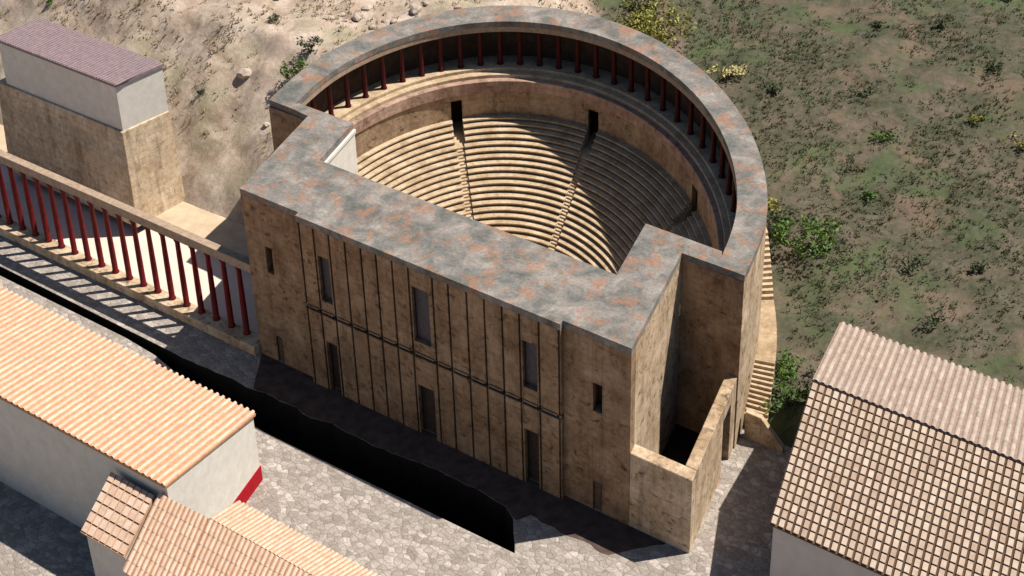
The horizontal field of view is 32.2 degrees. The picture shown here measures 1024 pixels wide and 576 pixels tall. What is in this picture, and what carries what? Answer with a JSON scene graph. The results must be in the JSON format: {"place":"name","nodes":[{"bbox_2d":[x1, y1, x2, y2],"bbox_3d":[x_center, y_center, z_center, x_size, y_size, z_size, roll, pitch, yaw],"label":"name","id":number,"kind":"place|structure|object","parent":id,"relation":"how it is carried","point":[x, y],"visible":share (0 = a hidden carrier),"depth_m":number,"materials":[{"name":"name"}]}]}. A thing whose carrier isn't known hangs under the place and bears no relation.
{"place":"outdoors","nodes":[
{"label":"outdoors","id":0,"kind":"place"},
{"bbox_2d":[0,163,260,353],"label":"courtyard","id":1,"kind":"structure","parent":0,"point":[217,277],"depth_m":133.32,"materials":[{"name":"grey stone"}]},
{"bbox_2d":[0,235,791,575],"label":"pavement","id":2,"kind":"structure","parent":0,"point":[358,521],"depth_m":108.97,"materials":[{"name":"stone"}]},
{"bbox_2d":[80,472,155,575],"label":"tiled porch","id":3,"kind":"object","parent":2,"relation":"on","point":[115,520],"visible":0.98,"depth_m":100.42,"materials":[{"name":"tile"}]},
{"bbox_2d":[0,150,259,355],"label":"colonnade","id":4,"kind":"object","parent":2,"relation":"on","point":[184,309],"visible":1,"depth_m":128.28,"materials":[{"name":"beige paint"}]},
{"bbox_2d":[0,286,262,527],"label":"shed roofed house","id":5,"kind":"structure","parent":2,"relation":"on","point":[84,413],"depth_m":108.09,"materials":[{"name":"orange tile"}]},
{"bbox_2d":[123,493,208,575],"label":"lean to","id":6,"kind":"object","parent":2,"relation":"on","point":[168,538],"visible":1,"depth_m":98.27,"materials":[{"name":"orange tile"}]},
{"bbox_2d":[0,266,514,552],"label":"drainage channel","id":7,"kind":"object","parent":2,"relation":"in","point":[454,501],"visible":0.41,"depth_m":117.07,"materials":[{"name":"black"}]},
{"bbox_2d":[185,500,380,575],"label":"long gabled house","id":8,"kind":"structure","parent":2,"relation":"on","point":[238,538],"depth_m":96.81,"materials":[{"name":"orange tile"}]},
{"bbox_2d":[253,354,665,554],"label":"dirt strip","id":9,"kind":"object","parent":2,"relation":"on","point":[307,395],"visible":1,"depth_m":113.44,"materials":[{"name":"soil"}]},
{"bbox_2d":[0,0,1023,447],"bbox_3d":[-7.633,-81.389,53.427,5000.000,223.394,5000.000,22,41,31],"label":"hillside","id":10,"kind":"structure","parent":0,"point":[218,166],"depth_m":137.52,"materials":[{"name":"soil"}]},
{"bbox_2d":[0,78,184,227],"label":"revetment","id":11,"kind":"object","parent":10,"relation":"on","point":[137,166],"visible":0.76,"depth_m":135.16,"materials":[{"name":"beige stone"}]},
{"bbox_2d":[0,17,168,130],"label":"purple roofed house","id":12,"kind":"structure","parent":11,"relation":"on","point":[115,86],"depth_m":132.66,"materials":[{"name":"paint"}]},
{"bbox_2d":[0,124,248,256],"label":"terrace","id":13,"kind":"structure","parent":10,"relation":"on","point":[220,230],"depth_m":134.80,"materials":[{"name":"beige stone"}]},
{"bbox_2d":[196,87,205,95],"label":"hillside shrub","id":14,"kind":"object","parent":10,"relation":"on","point":[200,91],"visible":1,"depth_m":139.49,"materials":[{"name":"green plant"}]},
{"bbox_2d":[236,68,251,79],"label":"boulder","id":15,"kind":"object","parent":10,"relation":"on","point":[244,73],"visible":1,"depth_m":139.02,"materials":[{"name":"beige stone"}]},
{"bbox_2d":[263,122,269,126],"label":"boulder","id":16,"kind":"object","parent":10,"relation":"on","point":[266,124],"visible":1,"depth_m":136.38,"materials":[{"name":"beige stone"}]},
{"bbox_2d":[267,13,281,21],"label":"hillside shrub","id":17,"kind":"object","parent":10,"relation":"on","point":[270,19],"visible":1,"depth_m":141.49,"materials":[{"name":"green plant"}]},
{"bbox_2d":[278,58,308,82],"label":"shrub","id":18,"kind":"object","parent":10,"relation":"on","point":[291,71],"visible":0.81,"depth_m":136.53,"materials":[{"name":"green plant"}]},
{"bbox_2d":[0,0,600,152],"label":"dry grass","id":19,"kind":"structure","parent":10,"relation":"on","point":[241,28],"depth_m":142.52,"materials":[{"name":"plant"}]},
{"bbox_2d":[296,35,323,52],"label":"shrub","id":20,"kind":"object","parent":10,"relation":"on","point":[311,46],"visible":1,"depth_m":137.32,"materials":[{"name":"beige plant"}]},
{"bbox_2d":[323,15,334,19],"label":"boulder","id":21,"kind":"object","parent":10,"relation":"on","point":[329,16],"visible":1,"depth_m":141.01,"materials":[{"name":"beige stone"}]},
{"bbox_2d":[352,12,362,20],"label":"boulder","id":22,"kind":"object","parent":10,"relation":"on","point":[357,16],"visible":1,"depth_m":141.09,"materials":[{"name":"beige stone"}]},
{"bbox_2d":[361,4,372,10],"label":"boulder","id":23,"kind":"object","parent":10,"relation":"on","point":[368,7],"visible":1,"depth_m":142.37,"materials":[{"name":"beige stone"}]},
{"bbox_2d":[382,18,389,22],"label":"boulder","id":24,"kind":"object","parent":10,"relation":"on","point":[384,20],"visible":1,"depth_m":140.53,"materials":[{"name":"beige stone"}]},
{"bbox_2d":[410,5,421,13],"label":"boulder","id":25,"kind":"object","parent":10,"relation":"on","point":[415,9],"visible":1,"depth_m":140.99,"materials":[{"name":"beige stone"}]},
{"bbox_2d":[240,5,784,552],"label":"roman theatre","id":26,"kind":"structure","parent":10,"relation":"on","point":[522,243],"depth_m":115.35,"materials":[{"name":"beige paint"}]},
{"bbox_2d":[276,335,284,362],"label":"door","id":27,"kind":"structure","parent":26,"relation":"in","point":[279,340],"depth_m":122.05,"materials":[{"name":"brown wood"}]},
{"bbox_2d":[320,257,331,299],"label":"window","id":28,"kind":"structure","parent":26,"relation":"in","point":[325,271],"depth_m":114.90,"materials":[{"name":"grey stone"}]},
{"bbox_2d":[329,343,340,388],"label":"door","id":29,"kind":"structure","parent":26,"relation":"in","point":[333,348],"depth_m":119.02,"materials":[{"name":"brown wood"}]},
{"bbox_2d":[413,287,430,341],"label":"window","id":30,"kind":"structure","parent":26,"relation":"in","point":[421,302],"depth_m":110.57,"materials":[{"name":"grey stone"}]},
{"bbox_2d":[421,386,436,433],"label":"door","id":31,"kind":"structure","parent":26,"relation":"in","point":[427,395],"depth_m":114.93,"materials":[{"name":"brown wood"}]},
{"bbox_2d":[524,341,536,386],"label":"window","id":32,"kind":"structure","parent":26,"relation":"in","point":[530,350],"depth_m":106.39,"materials":[{"name":"grey stone"}]},
{"bbox_2d":[527,429,538,481],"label":"door","id":33,"kind":"structure","parent":26,"relation":"in","point":[532,437],"depth_m":110.50,"materials":[{"name":"brown wood"}]},
{"bbox_2d":[593,481,601,511],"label":"door","id":34,"kind":"structure","parent":26,"relation":"in","point":[597,487],"depth_m":108.58,"materials":[{"name":"brown wood"}]},
{"bbox_2d":[596,384,601,404],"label":"window","id":35,"kind":"structure","parent":26,"relation":"in","point":[598,388],"depth_m":105.03,"materials":[{"name":"paint"}]},
{"bbox_2d":[621,0,657,15],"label":"shrub","id":36,"kind":"object","parent":10,"relation":"on","point":[640,5],"visible":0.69,"depth_m":146.99,"materials":[{"name":"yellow plant"}]},
{"bbox_2d":[620,0,696,46],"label":"shrub","id":37,"kind":"object","parent":10,"relation":"on","point":[640,22],"visible":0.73,"depth_m":144.07,"materials":[{"name":"green plant"}]},
{"bbox_2d":[704,62,747,78],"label":"shrub","id":38,"kind":"object","parent":10,"relation":"on","point":[733,70],"visible":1,"depth_m":142.47,"materials":[{"name":"yellow plant"}]},
{"bbox_2d":[767,197,779,213],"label":"shrub","id":39,"kind":"object","parent":10,"relation":"on","point":[770,205],"visible":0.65,"depth_m":129.39,"materials":[{"name":"yellow plant"}]},
{"bbox_2d":[767,85,779,93],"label":"scrub clump","id":40,"kind":"object","parent":10,"relation":"on","point":[773,88],"visible":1,"depth_m":140.53,"materials":[{"name":"green plant"}]},
{"bbox_2d":[766,204,796,235],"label":"shrub","id":41,"kind":"object","parent":10,"relation":"on","point":[776,216],"visible":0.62,"depth_m":126.87,"materials":[{"name":"green plant"}]},
{"bbox_2d":[763,366,809,412],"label":"shrub","id":42,"kind":"object","parent":10,"relation":"on","point":[783,378],"visible":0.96,"depth_m":114.80,"materials":[{"name":"green plant"}]},
{"bbox_2d":[775,348,805,379],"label":"shrub","id":43,"kind":"object","parent":10,"relation":"on","point":[790,361],"visible":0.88,"depth_m":117.12,"materials":[{"name":"green plant"}]},
{"bbox_2d":[771,214,841,259],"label":"shrub","id":44,"kind":"object","parent":10,"relation":"on","point":[779,238],"visible":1,"depth_m":124.87,"materials":[{"name":"green plant"}]},
{"bbox_2d":[806,364,817,383],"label":"scrub clump","id":45,"kind":"object","parent":10,"relation":"on","point":[812,371],"visible":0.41,"depth_m":116.64,"materials":[{"name":"green plant"}]},
{"bbox_2d":[853,86,873,95],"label":"scrub clump","id":46,"kind":"object","parent":10,"relation":"on","point":[869,90],"visible":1,"depth_m":139.22,"materials":[{"name":"green plant"}]},
{"bbox_2d":[859,190,877,200],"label":"scrub clump","id":47,"kind":"object","parent":10,"relation":"on","point":[868,194],"visible":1,"depth_m":129.19,"materials":[{"name":"green plant"}]},
{"bbox_2d":[870,20,882,27],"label":"scrub clump","id":48,"kind":"object","parent":10,"relation":"on","point":[876,23],"visible":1,"depth_m":146.07,"materials":[{"name":"green plant"}]},
{"bbox_2d":[868,129,901,141],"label":"scrub clump","id":49,"kind":"object","parent":10,"relation":"on","point":[877,136],"visible":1,"depth_m":134.33,"materials":[{"name":"green plant"}]},
{"bbox_2d":[770,322,1023,575],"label":"gabled house","id":50,"kind":"structure","parent":10,"relation":"on","point":[904,460],"depth_m":99.39,"materials":[{"name":"tile"}]},
{"bbox_2d":[893,254,925,271],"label":"scrub clump","id":51,"kind":"object","parent":10,"relation":"on","point":[918,259],"visible":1,"depth_m":123.67,"materials":[{"name":"green plant"}]},
{"bbox_2d":[916,312,947,330],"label":"scrub clump","id":52,"kind":"object","parent":10,"relation":"on","point":[930,320],"visible":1,"depth_m":118.62,"materials":[{"name":"green plant"}]},
{"bbox_2d":[932,18,946,29],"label":"scrub clump","id":53,"kind":"object","parent":10,"relation":"on","point":[941,24],"visible":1,"depth_m":144.51,"materials":[{"name":"green plant"}]},
{"bbox_2d":[968,114,987,123],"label":"scrub clump","id":54,"kind":"object","parent":10,"relation":"on","point":[976,119],"visible":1,"depth_m":135.19,"materials":[{"name":"yellow plant"}]},
{"bbox_2d":[970,261,986,272],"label":"scrub clump","id":55,"kind":"object","parent":10,"relation":"on","point":[980,266],"visible":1,"depth_m":122.37,"materials":[{"name":"green plant"}]},
{"bbox_2d":[985,61,1004,73],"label":"scrub clump","id":56,"kind":"object","parent":10,"relation":"on","point":[997,67],"visible":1,"depth_m":139.57,"materials":[{"name":"green plant"}]},
{"bbox_2d":[1001,131,1023,149],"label":"scrub clump","id":57,"kind":"object","parent":10,"relation":"on","point":[1021,145],"visible":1,"depth_m":132.18,"materials":[{"name":"yellow plant"}]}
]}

